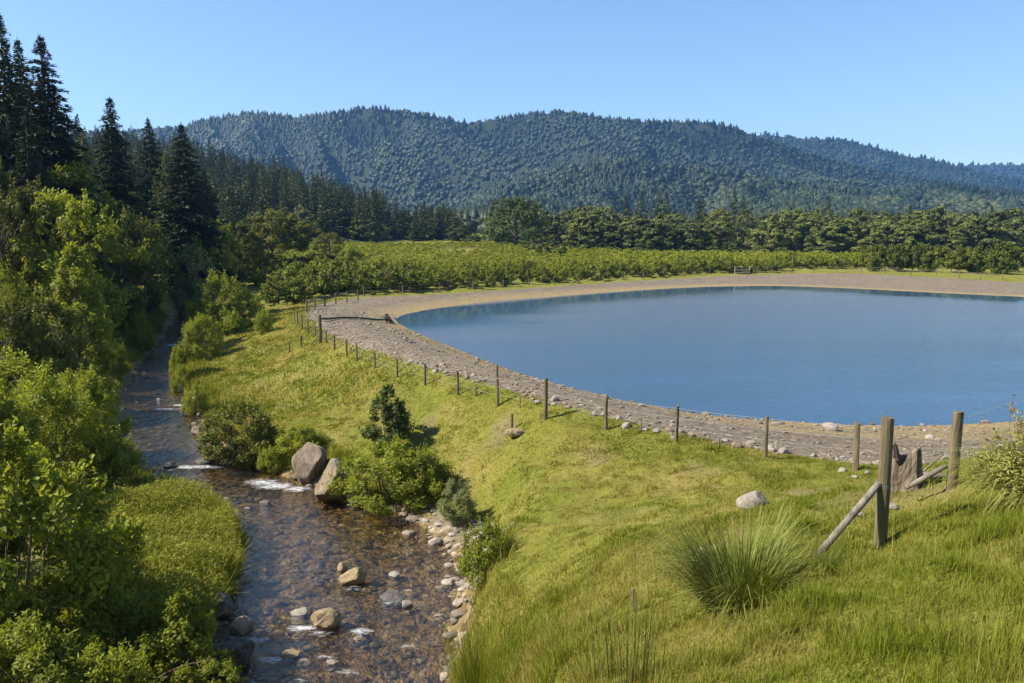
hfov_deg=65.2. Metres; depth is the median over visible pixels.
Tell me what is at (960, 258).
round tree
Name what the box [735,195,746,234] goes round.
conifer
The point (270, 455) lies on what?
bush
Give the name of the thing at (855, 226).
broadleaf tree
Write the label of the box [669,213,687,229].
broadleaf tree
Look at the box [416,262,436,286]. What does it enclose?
orchard tree
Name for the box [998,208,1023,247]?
broadleaf tree
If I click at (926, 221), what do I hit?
broadleaf tree
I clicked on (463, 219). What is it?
conifer
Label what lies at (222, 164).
conifer
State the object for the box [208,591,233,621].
rock
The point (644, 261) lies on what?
orchard tree
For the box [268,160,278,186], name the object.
conifer
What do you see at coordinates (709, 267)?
orchard tree
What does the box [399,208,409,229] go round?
conifer
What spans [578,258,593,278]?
orchard tree
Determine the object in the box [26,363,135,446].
willow shrub
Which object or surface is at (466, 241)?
broadleaf tree
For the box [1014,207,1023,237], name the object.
broadleaf tree
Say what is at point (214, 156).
conifer
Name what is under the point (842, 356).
pond water
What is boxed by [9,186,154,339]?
broadleaf tree
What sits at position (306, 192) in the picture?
conifer
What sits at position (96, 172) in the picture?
conifer
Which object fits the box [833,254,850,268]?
orchard tree
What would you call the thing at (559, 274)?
orchard tree
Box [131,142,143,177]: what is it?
conifer
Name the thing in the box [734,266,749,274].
gate
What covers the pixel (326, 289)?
orchard tree
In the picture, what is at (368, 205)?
conifer
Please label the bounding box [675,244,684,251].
broadleaf tree
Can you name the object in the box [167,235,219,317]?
pale tree
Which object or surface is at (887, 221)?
broadleaf tree
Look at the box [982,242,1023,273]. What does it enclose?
round tree
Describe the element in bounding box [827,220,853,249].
broadleaf tree
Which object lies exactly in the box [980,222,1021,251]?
broadleaf tree
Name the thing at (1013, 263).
round tree
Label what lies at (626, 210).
conifer
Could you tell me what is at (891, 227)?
broadleaf tree
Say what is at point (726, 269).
orchard tree
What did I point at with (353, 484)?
willow shrub
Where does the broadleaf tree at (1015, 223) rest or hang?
on the ground at (399, 303)
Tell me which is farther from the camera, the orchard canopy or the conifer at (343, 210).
the conifer at (343, 210)
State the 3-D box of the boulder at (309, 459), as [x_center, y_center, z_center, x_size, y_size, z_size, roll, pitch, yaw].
[-8.242,5.047,32.783,1.289,1.903,1.452,1,8,7]
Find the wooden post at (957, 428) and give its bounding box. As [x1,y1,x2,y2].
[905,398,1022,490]
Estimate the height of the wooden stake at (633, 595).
0.710 m
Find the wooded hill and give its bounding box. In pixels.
[78,187,391,251]
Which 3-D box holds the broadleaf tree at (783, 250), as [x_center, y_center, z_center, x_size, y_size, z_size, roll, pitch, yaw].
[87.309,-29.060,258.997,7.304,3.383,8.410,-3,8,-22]
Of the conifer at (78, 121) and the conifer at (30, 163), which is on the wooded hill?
the conifer at (78, 121)
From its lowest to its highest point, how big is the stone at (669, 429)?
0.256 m
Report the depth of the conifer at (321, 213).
235.02 m
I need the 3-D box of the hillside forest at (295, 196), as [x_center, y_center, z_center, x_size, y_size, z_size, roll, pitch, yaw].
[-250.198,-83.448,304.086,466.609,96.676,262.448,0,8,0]
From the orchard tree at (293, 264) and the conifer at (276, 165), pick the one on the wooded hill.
the conifer at (276, 165)
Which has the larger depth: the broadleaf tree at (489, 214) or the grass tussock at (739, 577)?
the broadleaf tree at (489, 214)
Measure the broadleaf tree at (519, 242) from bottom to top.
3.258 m
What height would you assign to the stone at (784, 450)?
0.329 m
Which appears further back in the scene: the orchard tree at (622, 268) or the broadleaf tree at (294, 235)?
the broadleaf tree at (294, 235)
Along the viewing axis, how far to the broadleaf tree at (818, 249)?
254.32 m
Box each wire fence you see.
[294,312,860,470]
[363,269,709,295]
[753,266,1002,279]
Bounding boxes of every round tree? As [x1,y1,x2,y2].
[859,245,886,270]
[871,243,898,268]
[885,244,912,271]
[899,242,927,271]
[913,243,945,271]
[929,243,969,271]
[962,245,988,272]
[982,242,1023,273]
[986,251,1023,268]
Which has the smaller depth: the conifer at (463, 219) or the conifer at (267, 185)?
the conifer at (267, 185)
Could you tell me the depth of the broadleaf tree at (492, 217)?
347.34 m
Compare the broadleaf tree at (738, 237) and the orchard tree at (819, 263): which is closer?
the orchard tree at (819, 263)
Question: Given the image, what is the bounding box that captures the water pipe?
[321,313,395,324]
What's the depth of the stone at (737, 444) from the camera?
26.56 m
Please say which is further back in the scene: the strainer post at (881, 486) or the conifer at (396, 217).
the conifer at (396, 217)
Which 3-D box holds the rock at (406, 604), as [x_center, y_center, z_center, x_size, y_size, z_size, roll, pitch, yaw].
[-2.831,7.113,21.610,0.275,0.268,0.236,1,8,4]
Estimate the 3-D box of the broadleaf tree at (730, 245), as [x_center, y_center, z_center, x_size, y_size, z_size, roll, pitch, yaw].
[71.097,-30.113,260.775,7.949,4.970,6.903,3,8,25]
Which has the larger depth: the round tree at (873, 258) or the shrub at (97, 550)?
the round tree at (873, 258)
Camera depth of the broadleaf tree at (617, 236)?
283.34 m
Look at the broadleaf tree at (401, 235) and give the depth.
303.82 m
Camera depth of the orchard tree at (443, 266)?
136.52 m
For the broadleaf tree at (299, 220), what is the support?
on the wooded hill
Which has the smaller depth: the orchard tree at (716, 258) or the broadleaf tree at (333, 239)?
the orchard tree at (716, 258)
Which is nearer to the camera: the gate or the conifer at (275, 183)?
the gate
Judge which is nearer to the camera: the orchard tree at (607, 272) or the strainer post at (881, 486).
the strainer post at (881, 486)
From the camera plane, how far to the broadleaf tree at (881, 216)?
302.29 m
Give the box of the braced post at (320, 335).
[312,314,324,343]
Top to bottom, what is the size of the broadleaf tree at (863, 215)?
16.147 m
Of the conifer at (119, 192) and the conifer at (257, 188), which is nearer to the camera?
the conifer at (119, 192)
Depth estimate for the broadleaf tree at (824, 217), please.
325.52 m
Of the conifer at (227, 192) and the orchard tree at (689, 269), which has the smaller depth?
the orchard tree at (689, 269)
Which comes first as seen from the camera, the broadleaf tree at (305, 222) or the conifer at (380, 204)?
the broadleaf tree at (305, 222)
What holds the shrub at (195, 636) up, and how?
on the ground at (399, 303)
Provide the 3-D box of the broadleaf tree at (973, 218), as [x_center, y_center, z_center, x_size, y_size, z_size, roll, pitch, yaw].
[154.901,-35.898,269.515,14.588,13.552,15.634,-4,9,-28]
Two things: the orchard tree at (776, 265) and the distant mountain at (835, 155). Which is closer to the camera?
the orchard tree at (776, 265)
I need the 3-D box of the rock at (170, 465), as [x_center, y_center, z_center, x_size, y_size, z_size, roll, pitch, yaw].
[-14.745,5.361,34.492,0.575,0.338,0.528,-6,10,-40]
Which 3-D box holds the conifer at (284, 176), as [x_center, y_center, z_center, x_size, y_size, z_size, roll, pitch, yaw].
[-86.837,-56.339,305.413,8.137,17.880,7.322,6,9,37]
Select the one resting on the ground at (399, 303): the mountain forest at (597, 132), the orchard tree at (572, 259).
the orchard tree at (572, 259)
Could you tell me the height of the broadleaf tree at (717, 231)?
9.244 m
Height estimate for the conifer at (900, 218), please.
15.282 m
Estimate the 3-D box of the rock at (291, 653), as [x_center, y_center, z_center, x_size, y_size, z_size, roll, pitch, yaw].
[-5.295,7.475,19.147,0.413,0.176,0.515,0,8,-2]
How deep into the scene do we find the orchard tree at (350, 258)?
106.92 m
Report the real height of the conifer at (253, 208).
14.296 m
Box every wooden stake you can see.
[511,413,512,427]
[631,587,634,612]
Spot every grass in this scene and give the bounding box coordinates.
[3,329,1023,682]
[4,298,1023,682]
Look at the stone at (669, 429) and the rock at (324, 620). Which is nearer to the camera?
the rock at (324, 620)
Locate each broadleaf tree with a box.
[0,155,48,334]
[1,174,94,312]
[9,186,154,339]
[16,159,168,288]
[76,200,165,332]
[122,213,175,313]
[191,217,246,284]
[213,220,272,278]
[226,207,245,241]
[230,206,322,263]
[240,212,251,224]
[256,218,285,246]
[279,221,293,239]
[292,211,312,234]
[292,221,316,241]
[294,206,318,237]
[296,216,326,243]
[311,231,348,259]
[315,211,337,233]
[324,208,343,233]
[343,216,369,238]
[349,223,375,240]
[374,223,390,240]
[389,220,409,239]
[448,228,468,240]
[462,235,476,242]
[470,232,480,241]
[479,195,552,247]
[485,200,502,218]
[487,208,518,234]
[487,212,516,221]
[504,204,520,238]
[505,206,522,237]
[516,238,530,246]
[517,203,542,230]
[517,207,546,232]
[523,233,555,254]
[529,209,552,242]
[537,213,569,245]
[542,241,567,254]
[557,206,581,240]
[559,207,576,233]
[560,217,606,249]
[566,207,586,235]
[568,205,603,246]
[577,214,609,248]
[579,206,623,246]
[592,224,632,248]
[595,242,607,249]
[605,222,627,249]
[607,240,626,249]
[608,213,627,230]
[616,225,664,250]
[618,217,643,247]
[621,218,662,247]
[631,242,649,250]
[639,220,676,250]
[642,225,674,249]
[651,214,684,233]
[651,219,688,249]
[653,213,681,243]
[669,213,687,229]
[673,223,711,252]
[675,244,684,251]
[682,219,705,243]
[684,245,698,251]
[690,212,713,226]
[698,207,733,244]
[703,245,721,251]
[704,228,732,250]
[707,217,731,229]
[707,227,734,249]
[710,219,736,239]
[719,242,742,252]
[730,214,755,250]
[730,221,753,249]
[731,209,757,232]
[747,220,787,252]
[751,246,765,252]
[756,212,778,246]
[763,218,792,249]
[766,208,807,252]
[772,247,788,252]
[784,208,805,229]
[785,213,817,251]
[788,211,820,249]
[793,212,828,251]
[803,227,842,253]
[805,226,845,249]
[807,230,842,244]
[809,246,833,252]
[814,207,832,220]
[816,222,850,250]
[821,216,848,225]
[826,231,854,252]
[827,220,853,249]
[828,220,863,253]
[829,217,864,238]
[840,209,870,232]
[845,208,868,222]
[846,222,891,253]
[857,209,878,223]
[861,220,885,243]
[864,216,902,245]
[867,214,883,224]
[868,224,916,248]
[872,210,889,219]
[886,224,925,248]
[891,214,904,224]
[894,214,931,240]
[900,226,947,248]
[904,210,940,229]
[904,221,945,246]
[914,216,941,237]
[919,206,958,236]
[935,226,983,250]
[939,209,960,226]
[948,215,993,245]
[948,227,974,246]
[955,212,968,218]
[959,217,977,246]
[964,210,980,216]
[966,222,1007,249]
[975,219,1005,250]
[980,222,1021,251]
[985,210,1021,234]
[994,217,1023,252]
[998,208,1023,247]
[998,209,1023,236]
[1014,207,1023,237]
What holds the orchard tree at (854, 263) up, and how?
on the ground at (399, 303)
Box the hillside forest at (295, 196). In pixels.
[12,104,462,249]
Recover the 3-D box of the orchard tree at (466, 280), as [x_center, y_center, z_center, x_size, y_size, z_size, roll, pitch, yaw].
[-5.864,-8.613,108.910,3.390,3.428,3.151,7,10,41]
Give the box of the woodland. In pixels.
[428,201,1020,234]
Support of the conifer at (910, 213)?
on the ground at (399, 303)
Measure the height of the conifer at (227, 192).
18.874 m
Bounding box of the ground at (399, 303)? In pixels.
[1,233,1023,682]
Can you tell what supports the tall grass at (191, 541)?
on the ground at (399, 303)
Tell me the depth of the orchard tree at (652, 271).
139.89 m
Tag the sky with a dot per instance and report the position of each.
(938, 79)
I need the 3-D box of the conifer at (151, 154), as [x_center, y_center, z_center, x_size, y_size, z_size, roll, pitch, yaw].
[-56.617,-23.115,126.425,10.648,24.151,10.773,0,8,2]
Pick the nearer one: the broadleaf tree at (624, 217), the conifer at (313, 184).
the conifer at (313, 184)
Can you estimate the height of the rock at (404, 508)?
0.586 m
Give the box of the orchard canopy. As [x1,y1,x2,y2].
[236,240,1023,265]
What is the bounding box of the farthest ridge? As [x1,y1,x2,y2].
[962,165,1023,179]
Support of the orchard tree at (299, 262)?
on the ground at (399, 303)
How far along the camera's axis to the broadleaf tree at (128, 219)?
73.61 m
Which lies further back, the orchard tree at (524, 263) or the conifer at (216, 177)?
the conifer at (216, 177)
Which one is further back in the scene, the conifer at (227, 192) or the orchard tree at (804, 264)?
the conifer at (227, 192)
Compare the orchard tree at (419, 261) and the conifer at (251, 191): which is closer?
the orchard tree at (419, 261)
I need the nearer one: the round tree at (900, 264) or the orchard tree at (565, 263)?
the orchard tree at (565, 263)
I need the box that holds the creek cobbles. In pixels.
[113,358,516,682]
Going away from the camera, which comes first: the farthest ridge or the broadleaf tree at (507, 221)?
the broadleaf tree at (507, 221)
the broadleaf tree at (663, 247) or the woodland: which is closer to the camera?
the broadleaf tree at (663, 247)
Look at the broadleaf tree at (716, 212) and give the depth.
280.07 m
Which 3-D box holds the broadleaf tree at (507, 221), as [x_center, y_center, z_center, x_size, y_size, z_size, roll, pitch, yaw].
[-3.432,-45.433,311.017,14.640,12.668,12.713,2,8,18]
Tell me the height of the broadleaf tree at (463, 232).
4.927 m
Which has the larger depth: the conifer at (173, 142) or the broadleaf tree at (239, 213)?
the conifer at (173, 142)
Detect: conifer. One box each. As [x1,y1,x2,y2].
[0,13,59,243]
[0,107,21,265]
[1,34,54,168]
[4,111,60,291]
[14,33,123,271]
[72,117,81,144]
[73,114,88,147]
[74,132,124,245]
[82,96,161,284]
[88,138,97,161]
[90,138,105,172]
[120,131,131,162]
[122,149,158,260]
[130,133,141,162]
[131,117,170,259]
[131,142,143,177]
[132,158,141,183]
[144,138,178,269]
[145,123,238,296]
[168,132,177,156]
[190,169,237,255]
[198,144,207,178]
[210,144,219,173]
[213,174,222,198]
[217,177,240,232]
[218,152,230,184]
[224,200,244,238]
[225,173,240,220]
[230,155,240,181]
[233,175,248,224]
[233,176,245,218]
[239,160,246,183]
[240,181,255,212]
[242,175,262,212]
[245,152,255,171]
[248,193,266,222]
[251,163,257,182]
[254,179,260,198]
[257,163,265,200]
[262,179,275,207]
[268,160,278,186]
[269,170,278,201]
[270,155,279,181]
[273,182,279,202]
[274,181,289,209]
[275,189,288,235]
[277,184,291,214]
[280,180,294,215]
[282,171,286,186]
[292,183,312,219]
[297,187,315,219]
[307,174,321,216]
[308,190,317,217]
[317,181,333,242]
[318,169,326,185]
[334,192,349,235]
[341,185,355,235]
[349,196,370,238]
[361,201,369,226]
[364,188,384,243]
[365,197,371,223]
[377,191,386,233]
[387,203,399,235]
[389,198,398,226]
[392,205,399,236]
[396,214,411,238]
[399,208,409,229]
[403,211,411,225]
[411,203,437,240]
[414,204,430,234]
[430,213,446,239]
[431,213,445,238]
[432,207,444,238]
[439,206,446,228]
[443,206,455,238]
[454,211,471,238]
[619,192,631,226]
[635,190,649,231]
[650,186,661,218]
[660,190,672,220]
[687,200,709,250]
[729,187,739,220]
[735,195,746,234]
[821,196,835,222]
[894,212,903,226]
[905,204,913,219]
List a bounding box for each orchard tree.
[243,257,274,273]
[246,262,271,284]
[255,261,289,294]
[256,271,302,304]
[257,265,301,293]
[273,260,303,270]
[284,274,318,303]
[287,259,308,269]
[290,262,334,296]
[305,255,337,292]
[314,262,350,296]
[318,256,354,292]
[335,251,364,283]
[341,262,373,294]
[344,263,374,290]
[359,258,379,267]
[363,255,400,291]
[374,264,405,288]
[388,267,424,290]
[391,258,420,288]
[404,261,431,274]
[410,268,439,289]
[414,259,426,263]
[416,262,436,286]
[425,271,439,286]
[436,265,456,285]
[436,269,459,288]
[437,263,453,269]
[455,266,480,288]
[457,260,477,285]
[464,259,480,278]
[477,264,502,286]
[479,260,502,280]
[494,259,517,281]
[497,267,514,286]
[514,263,537,282]
[515,259,537,275]
[531,263,549,277]
[532,266,554,282]
[548,262,569,281]
[557,259,569,266]
[559,261,576,265]
[566,259,583,277]
[567,257,583,266]
[568,265,589,280]
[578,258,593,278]
[582,262,605,280]
[601,258,614,278]
[608,259,623,278]
[612,259,626,274]
[617,261,634,272]
[625,257,641,276]
[637,257,653,264]
[640,264,656,276]
[650,259,667,276]
[652,257,670,271]
[667,260,684,273]
[673,256,694,272]
[680,256,698,274]
[691,256,706,272]
[702,256,722,272]
[709,254,725,269]
[718,256,736,272]
[731,259,749,271]
[742,256,758,271]
[755,258,778,271]
[770,253,783,271]
[775,260,790,268]
[782,251,799,268]
[798,252,814,267]
[807,254,827,268]
[824,256,838,268]
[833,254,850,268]
[850,254,863,267]
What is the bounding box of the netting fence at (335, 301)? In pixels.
[305,290,358,312]
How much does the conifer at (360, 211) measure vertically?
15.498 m
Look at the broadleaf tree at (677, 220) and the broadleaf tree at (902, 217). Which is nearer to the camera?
the broadleaf tree at (677, 220)
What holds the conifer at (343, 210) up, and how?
on the wooded hill
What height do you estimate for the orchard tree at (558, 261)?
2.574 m
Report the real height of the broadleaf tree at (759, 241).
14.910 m
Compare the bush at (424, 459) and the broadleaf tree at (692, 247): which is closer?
the bush at (424, 459)
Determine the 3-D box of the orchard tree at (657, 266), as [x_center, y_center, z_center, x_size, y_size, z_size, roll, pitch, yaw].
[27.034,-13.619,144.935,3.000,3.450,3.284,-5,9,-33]
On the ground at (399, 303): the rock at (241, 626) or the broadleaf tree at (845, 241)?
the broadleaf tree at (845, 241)
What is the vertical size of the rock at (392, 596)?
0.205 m
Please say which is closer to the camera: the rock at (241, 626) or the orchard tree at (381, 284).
the rock at (241, 626)
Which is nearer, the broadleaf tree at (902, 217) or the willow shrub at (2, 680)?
the willow shrub at (2, 680)
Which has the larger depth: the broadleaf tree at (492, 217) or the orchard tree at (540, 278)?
the broadleaf tree at (492, 217)
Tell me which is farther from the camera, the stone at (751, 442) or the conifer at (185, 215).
the conifer at (185, 215)
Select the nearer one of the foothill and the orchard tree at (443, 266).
the orchard tree at (443, 266)
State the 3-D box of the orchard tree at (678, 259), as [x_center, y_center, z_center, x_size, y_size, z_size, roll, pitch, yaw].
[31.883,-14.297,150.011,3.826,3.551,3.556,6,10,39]
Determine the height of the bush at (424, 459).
2.327 m
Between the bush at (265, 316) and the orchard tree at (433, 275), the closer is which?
the bush at (265, 316)
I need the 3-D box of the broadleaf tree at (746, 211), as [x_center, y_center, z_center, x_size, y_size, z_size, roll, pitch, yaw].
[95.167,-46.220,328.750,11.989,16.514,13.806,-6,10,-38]
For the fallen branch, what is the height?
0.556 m
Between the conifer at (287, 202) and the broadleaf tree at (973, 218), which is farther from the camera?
the broadleaf tree at (973, 218)
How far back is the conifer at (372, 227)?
251.76 m
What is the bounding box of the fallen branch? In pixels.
[923,453,946,479]
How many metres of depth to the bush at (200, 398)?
44.59 m
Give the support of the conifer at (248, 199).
on the wooded hill
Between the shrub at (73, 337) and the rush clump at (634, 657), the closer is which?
the rush clump at (634, 657)
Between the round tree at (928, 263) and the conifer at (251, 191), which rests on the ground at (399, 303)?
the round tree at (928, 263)
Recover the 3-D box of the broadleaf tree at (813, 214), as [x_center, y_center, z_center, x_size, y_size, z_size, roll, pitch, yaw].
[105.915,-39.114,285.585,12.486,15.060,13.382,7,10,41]
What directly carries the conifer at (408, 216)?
on the ground at (399, 303)
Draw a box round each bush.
[0,555,151,682]
[58,635,165,682]
[67,427,147,489]
[75,368,123,405]
[93,338,127,368]
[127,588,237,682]
[129,639,238,682]
[168,345,184,372]
[169,363,192,392]
[180,648,247,682]
[181,381,208,415]
[192,395,281,469]
[230,287,266,316]
[252,307,274,332]
[257,444,287,473]
[273,421,331,453]
[336,243,367,261]
[385,442,459,506]
[453,514,512,589]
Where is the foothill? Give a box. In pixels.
[495,163,892,207]
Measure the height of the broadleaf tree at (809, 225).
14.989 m
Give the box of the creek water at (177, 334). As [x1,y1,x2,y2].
[111,309,462,682]
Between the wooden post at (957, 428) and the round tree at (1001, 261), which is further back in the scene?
the round tree at (1001, 261)
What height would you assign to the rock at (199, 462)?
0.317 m
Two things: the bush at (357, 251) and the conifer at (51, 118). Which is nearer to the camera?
the conifer at (51, 118)
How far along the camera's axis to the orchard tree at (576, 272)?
128.53 m
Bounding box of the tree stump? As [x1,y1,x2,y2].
[861,436,944,495]
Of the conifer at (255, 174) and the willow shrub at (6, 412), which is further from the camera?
the conifer at (255, 174)
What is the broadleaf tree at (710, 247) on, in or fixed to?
on the ground at (399, 303)
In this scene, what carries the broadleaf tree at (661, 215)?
on the ground at (399, 303)
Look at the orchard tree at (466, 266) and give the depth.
113.30 m
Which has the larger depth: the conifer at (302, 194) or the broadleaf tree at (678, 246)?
the broadleaf tree at (678, 246)
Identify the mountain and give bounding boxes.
[86,108,1015,219]
[757,135,1021,187]
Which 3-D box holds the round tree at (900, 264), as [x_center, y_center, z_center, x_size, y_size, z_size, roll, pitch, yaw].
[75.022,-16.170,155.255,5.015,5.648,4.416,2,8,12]
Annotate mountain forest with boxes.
[69,104,1023,216]
[751,131,1023,190]
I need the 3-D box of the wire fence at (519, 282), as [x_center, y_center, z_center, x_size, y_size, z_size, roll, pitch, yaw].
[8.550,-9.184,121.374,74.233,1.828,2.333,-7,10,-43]
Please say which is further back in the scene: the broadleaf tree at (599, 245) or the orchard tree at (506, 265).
the broadleaf tree at (599, 245)
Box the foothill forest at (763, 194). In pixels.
[448,155,1023,223]
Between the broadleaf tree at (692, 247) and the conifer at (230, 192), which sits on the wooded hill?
the conifer at (230, 192)
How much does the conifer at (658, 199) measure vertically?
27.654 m
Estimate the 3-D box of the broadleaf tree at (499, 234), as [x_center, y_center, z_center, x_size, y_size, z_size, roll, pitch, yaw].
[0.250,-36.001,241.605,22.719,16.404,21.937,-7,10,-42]
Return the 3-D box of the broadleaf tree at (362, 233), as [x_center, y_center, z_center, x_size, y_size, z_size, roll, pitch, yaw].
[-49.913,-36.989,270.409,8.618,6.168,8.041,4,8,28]
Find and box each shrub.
[0,255,48,359]
[0,287,58,398]
[0,288,103,406]
[0,346,102,459]
[0,374,127,501]
[0,378,63,499]
[0,415,150,673]
[0,426,43,590]
[0,580,56,682]
[0,609,115,682]
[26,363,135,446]
[118,308,157,351]
[176,311,226,357]
[182,267,262,336]
[319,433,451,516]
[436,474,479,525]
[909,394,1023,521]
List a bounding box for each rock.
[145,467,155,473]
[163,461,176,468]
[191,426,204,436]
[195,458,216,466]
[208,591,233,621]
[214,637,254,670]
[229,616,253,637]
[281,648,299,659]
[290,607,307,616]
[310,607,340,632]
[337,562,347,573]
[338,567,366,588]
[379,589,403,603]
[388,571,399,577]
[393,505,402,511]
[402,499,417,511]
[402,599,411,609]
[736,491,767,509]
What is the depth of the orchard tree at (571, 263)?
133.44 m
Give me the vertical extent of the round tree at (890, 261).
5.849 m
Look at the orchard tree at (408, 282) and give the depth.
103.07 m
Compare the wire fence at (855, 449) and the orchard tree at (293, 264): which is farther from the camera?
the orchard tree at (293, 264)
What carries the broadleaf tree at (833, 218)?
on the ground at (399, 303)
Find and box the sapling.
[358,383,421,444]
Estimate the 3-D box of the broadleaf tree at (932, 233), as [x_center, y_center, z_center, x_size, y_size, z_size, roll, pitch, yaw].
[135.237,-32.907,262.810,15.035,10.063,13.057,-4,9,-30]
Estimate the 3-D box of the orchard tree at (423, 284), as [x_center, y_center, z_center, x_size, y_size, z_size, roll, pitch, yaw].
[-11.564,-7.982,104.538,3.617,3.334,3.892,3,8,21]
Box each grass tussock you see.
[619,484,837,638]
[767,508,865,579]
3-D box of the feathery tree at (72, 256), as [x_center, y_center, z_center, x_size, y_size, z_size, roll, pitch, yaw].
[-29.020,-2.227,53.606,5.379,9.023,7.080,-5,9,-35]
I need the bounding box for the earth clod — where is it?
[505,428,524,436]
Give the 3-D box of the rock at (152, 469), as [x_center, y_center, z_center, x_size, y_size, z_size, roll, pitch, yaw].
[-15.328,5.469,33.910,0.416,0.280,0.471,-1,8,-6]
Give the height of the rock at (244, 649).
0.802 m
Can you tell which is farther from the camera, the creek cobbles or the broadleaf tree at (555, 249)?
the broadleaf tree at (555, 249)
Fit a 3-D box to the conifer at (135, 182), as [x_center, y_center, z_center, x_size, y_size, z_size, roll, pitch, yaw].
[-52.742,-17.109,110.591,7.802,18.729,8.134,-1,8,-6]
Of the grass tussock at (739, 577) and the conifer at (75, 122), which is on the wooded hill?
the conifer at (75, 122)
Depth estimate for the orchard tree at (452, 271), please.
112.24 m
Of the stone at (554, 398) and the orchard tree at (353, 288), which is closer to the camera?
the stone at (554, 398)
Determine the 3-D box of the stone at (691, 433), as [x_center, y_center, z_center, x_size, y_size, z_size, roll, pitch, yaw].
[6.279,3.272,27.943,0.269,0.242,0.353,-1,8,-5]
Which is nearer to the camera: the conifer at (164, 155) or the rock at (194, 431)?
the rock at (194, 431)
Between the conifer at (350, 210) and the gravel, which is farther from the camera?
the conifer at (350, 210)
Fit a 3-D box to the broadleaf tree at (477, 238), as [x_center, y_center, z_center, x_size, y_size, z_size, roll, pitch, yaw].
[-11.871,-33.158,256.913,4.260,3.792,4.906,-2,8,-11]
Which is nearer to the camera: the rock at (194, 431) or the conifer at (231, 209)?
the rock at (194, 431)
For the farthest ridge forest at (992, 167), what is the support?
on the farthest ridge
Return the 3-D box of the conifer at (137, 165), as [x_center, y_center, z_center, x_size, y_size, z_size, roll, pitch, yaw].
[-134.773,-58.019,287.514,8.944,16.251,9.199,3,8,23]
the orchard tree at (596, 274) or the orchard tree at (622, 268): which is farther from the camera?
the orchard tree at (622, 268)
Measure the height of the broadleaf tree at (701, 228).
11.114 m
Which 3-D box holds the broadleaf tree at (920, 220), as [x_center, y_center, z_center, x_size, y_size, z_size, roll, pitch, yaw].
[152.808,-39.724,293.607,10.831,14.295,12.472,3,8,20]
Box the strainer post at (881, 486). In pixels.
[815,415,893,556]
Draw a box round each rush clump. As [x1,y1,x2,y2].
[425,594,517,682]
[557,512,682,682]
[909,581,1023,682]
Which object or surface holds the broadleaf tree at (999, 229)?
on the ground at (399, 303)
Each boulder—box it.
[291,442,326,484]
[314,458,348,502]
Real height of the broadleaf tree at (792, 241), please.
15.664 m
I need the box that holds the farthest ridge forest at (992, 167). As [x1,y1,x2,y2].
[956,161,1023,178]
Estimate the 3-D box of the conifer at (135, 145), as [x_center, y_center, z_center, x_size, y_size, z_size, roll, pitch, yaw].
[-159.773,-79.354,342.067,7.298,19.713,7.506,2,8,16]
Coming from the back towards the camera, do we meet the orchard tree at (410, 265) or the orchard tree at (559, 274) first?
the orchard tree at (559, 274)
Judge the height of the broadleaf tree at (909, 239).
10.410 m
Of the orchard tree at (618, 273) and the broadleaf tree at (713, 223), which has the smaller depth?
the orchard tree at (618, 273)
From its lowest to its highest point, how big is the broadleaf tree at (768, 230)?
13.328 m
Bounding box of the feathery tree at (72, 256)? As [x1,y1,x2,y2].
[43,241,124,370]
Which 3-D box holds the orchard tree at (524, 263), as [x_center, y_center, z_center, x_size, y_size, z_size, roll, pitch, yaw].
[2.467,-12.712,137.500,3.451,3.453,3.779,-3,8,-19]
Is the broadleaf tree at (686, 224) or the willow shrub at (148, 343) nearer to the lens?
the willow shrub at (148, 343)
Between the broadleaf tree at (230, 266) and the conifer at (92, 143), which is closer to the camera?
the broadleaf tree at (230, 266)
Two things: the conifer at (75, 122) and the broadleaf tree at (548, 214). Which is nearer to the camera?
the broadleaf tree at (548, 214)
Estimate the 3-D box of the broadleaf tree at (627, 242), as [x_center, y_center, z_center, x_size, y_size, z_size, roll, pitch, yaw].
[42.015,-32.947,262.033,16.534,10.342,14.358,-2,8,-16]
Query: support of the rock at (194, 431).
on the ground at (399, 303)
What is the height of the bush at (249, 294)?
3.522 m
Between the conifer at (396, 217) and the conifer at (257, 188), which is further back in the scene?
the conifer at (396, 217)
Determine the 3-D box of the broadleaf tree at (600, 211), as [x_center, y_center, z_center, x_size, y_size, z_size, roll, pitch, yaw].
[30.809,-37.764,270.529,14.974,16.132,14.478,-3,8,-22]
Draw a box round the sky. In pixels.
[0,0,1023,165]
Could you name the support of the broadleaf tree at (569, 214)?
on the ground at (399, 303)
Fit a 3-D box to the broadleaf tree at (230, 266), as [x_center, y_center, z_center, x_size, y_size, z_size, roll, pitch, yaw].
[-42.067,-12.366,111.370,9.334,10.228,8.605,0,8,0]
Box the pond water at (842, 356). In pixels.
[396,286,1023,425]
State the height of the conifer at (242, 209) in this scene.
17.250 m
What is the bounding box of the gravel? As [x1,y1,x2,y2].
[305,307,1021,464]
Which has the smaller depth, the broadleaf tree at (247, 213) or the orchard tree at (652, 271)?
the orchard tree at (652, 271)
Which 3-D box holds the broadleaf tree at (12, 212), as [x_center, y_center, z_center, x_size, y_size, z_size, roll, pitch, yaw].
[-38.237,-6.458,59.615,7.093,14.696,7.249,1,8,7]
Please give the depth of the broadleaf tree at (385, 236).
285.40 m
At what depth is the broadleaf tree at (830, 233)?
259.57 m
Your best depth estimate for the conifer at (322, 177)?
382.90 m
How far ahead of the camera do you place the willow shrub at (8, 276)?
48.16 m
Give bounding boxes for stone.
[550,396,559,401]
[621,422,629,428]
[665,427,672,431]
[688,431,694,436]
[731,442,742,447]
[745,440,755,445]
[778,447,789,453]
[821,422,838,430]
[838,467,846,472]
[889,503,898,509]

